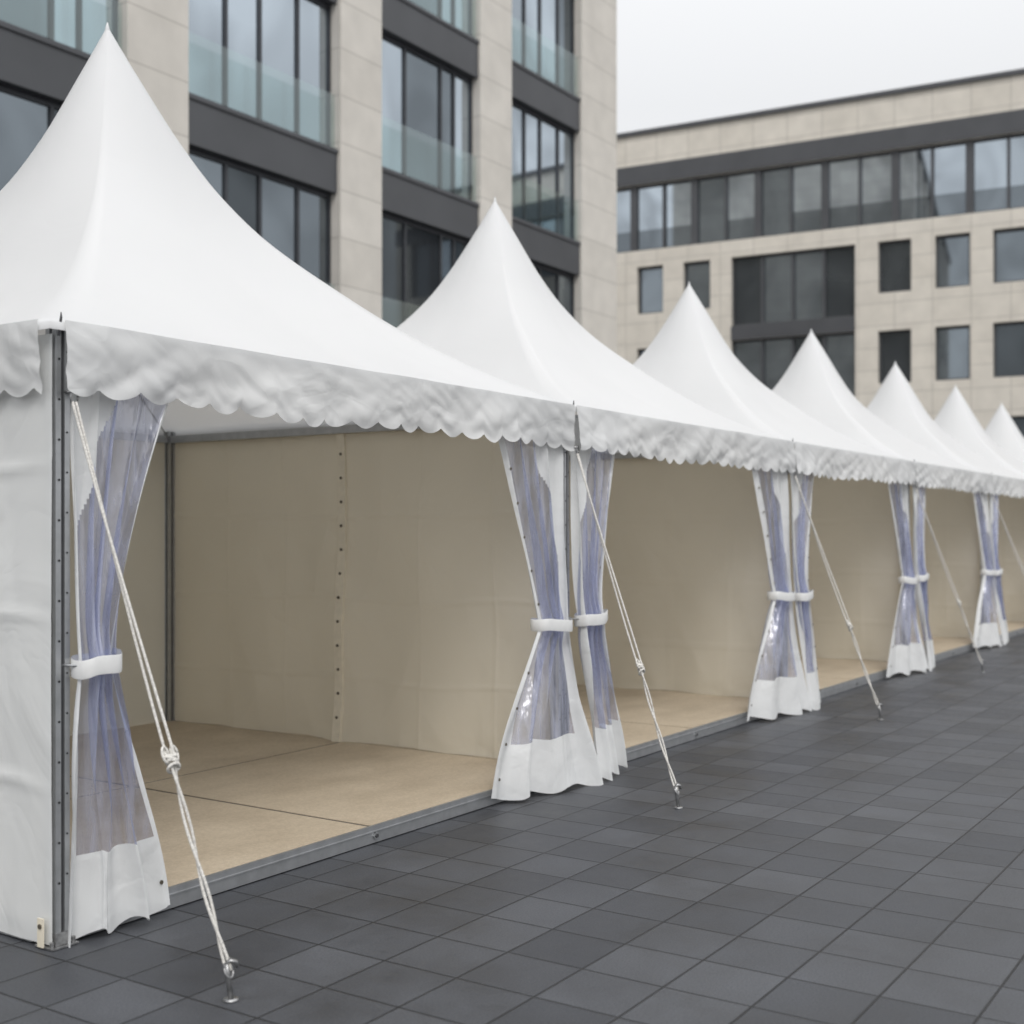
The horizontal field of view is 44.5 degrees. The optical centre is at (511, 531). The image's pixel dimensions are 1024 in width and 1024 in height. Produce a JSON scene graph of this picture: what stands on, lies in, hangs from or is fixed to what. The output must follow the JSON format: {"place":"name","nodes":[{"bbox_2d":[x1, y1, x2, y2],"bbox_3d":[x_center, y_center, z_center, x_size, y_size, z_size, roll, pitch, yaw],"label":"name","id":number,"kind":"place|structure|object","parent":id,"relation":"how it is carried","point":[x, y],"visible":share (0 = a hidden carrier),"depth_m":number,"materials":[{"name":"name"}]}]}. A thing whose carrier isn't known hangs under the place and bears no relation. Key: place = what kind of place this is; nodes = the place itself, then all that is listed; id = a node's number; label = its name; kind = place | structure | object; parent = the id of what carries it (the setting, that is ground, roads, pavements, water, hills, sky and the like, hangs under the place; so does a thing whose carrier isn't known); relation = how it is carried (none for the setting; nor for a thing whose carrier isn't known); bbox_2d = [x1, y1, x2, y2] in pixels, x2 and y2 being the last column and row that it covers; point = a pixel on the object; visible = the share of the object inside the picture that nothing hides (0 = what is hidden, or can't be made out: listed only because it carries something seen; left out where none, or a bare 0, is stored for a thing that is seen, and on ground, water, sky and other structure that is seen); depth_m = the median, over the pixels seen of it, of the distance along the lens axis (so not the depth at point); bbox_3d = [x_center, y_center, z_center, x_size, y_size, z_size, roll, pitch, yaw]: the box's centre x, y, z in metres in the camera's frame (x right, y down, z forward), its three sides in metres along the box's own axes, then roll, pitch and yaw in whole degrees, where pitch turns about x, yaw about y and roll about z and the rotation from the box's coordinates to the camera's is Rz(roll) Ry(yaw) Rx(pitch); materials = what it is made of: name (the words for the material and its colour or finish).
{"place":"outdoors","nodes":[
{"label":"outdoors","id":0,"kind":"place"},
{"bbox_2d":[0,633,1023,1023],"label":"paved plaza ground","id":1,"kind":"structure","parent":0,"point":[846,857],"depth_m":5.33,"materials":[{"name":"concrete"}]},
{"bbox_2d":[0,22,602,1003],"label":"pagoda tent","id":2,"kind":"object","parent":1,"relation":"on","point":[252,482],"visible":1,"depth_m":7.41,"materials":[{"name":"white fabric"}]},
{"bbox_2d":[118,0,616,353],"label":"stone columns","id":3,"kind":"structure","parent":1,"relation":"on","point":[153,39],"depth_m":24.75,"materials":[{"name":"stone"}]},
{"bbox_2d":[0,0,573,321],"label":"window frames","id":4,"kind":"structure","parent":3,"relation":"attached to","point":[52,106],"depth_m":25.58,"materials":[{"name":"black metal"}]},
{"bbox_2d":[0,0,571,327],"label":"window glass","id":5,"kind":"object","parent":4,"relation":"in","point":[24,125],"visible":0.19,"depth_m":23.67,"materials":[{"name":"glass"}]},
{"bbox_2d":[0,0,580,275],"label":"spandrels","id":6,"kind":"object","parent":3,"relation":"attached to","point":[39,66],"visible":0.4,"depth_m":25.00,"materials":[{"name":"metal"}]},
{"bbox_2d":[175,198,811,808],"bbox_3d":[0.119,-0.624,10.284,4.820,4.451,4.200,0,0,33],"label":"pagoda tent","id":7,"kind":"object","parent":1,"relation":"on","point":[677,554],"visible":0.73,"depth_m":10.87,"materials":[{"name":"white fabric"}]},
{"bbox_2d":[600,282,928,720],"bbox_3d":[2.270,-0.584,13.594,4.761,4.371,4.037,0,0,33],"label":"pagoda tent","id":8,"kind":"object","parent":1,"relation":"on","point":[849,550],"visible":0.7,"depth_m":14.00,"materials":[{"name":"white fabric"}]},
{"bbox_2d":[617,74,1023,430],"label":"stone facade","id":9,"kind":"structure","parent":1,"relation":"on","point":[924,308],"depth_m":50.31,"materials":[{"name":"stone"}]},
{"bbox_2d":[617,136,1023,436],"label":"window glass","id":10,"kind":"object","parent":9,"relation":"attached to","point":[990,174],"visible":0.5,"depth_m":51.36,"materials":[{"name":"grey glass"}]},
{"bbox_2d":[617,68,1023,418],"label":"metal trim","id":11,"kind":"structure","parent":9,"relation":"attached to","point":[1012,121],"depth_m":51.46,"materials":[{"name":"black metal"}]},
{"bbox_2d":[772,329,1001,671],"bbox_3d":[4.363,-0.584,16.869,4.599,4.373,3.908,0,0,33],"label":"pagoda tent","id":12,"kind":"object","parent":1,"relation":"on","point":[949,525],"visible":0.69,"depth_m":17.04,"materials":[{"name":"white fabric"}]},
{"bbox_2d":[866,361,1023,644],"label":"pagoda tent","id":13,"kind":"object","parent":1,"relation":"on","point":[895,404],"visible":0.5,"depth_m":19.96,"materials":[{"name":"white fabric"}]},
{"bbox_2d":[934,384,1023,621],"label":"pagoda tent","id":14,"kind":"object","parent":1,"relation":"on","point":[956,419],"visible":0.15,"depth_m":22.99,"materials":[{"name":"white fabric"}]},
{"bbox_2d":[985,402,1023,462],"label":"pagoda tent","id":15,"kind":"object","parent":1,"relation":"on","point":[1002,431],"visible":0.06,"depth_m":26.30,"materials":[{"name":"white fabric"}]},
{"bbox_2d":[617,0,1023,133],"label":"sky","id":16,"kind":"structure","parent":0,"point":[679,61],"materials":[{"name":"white"}]}
]}

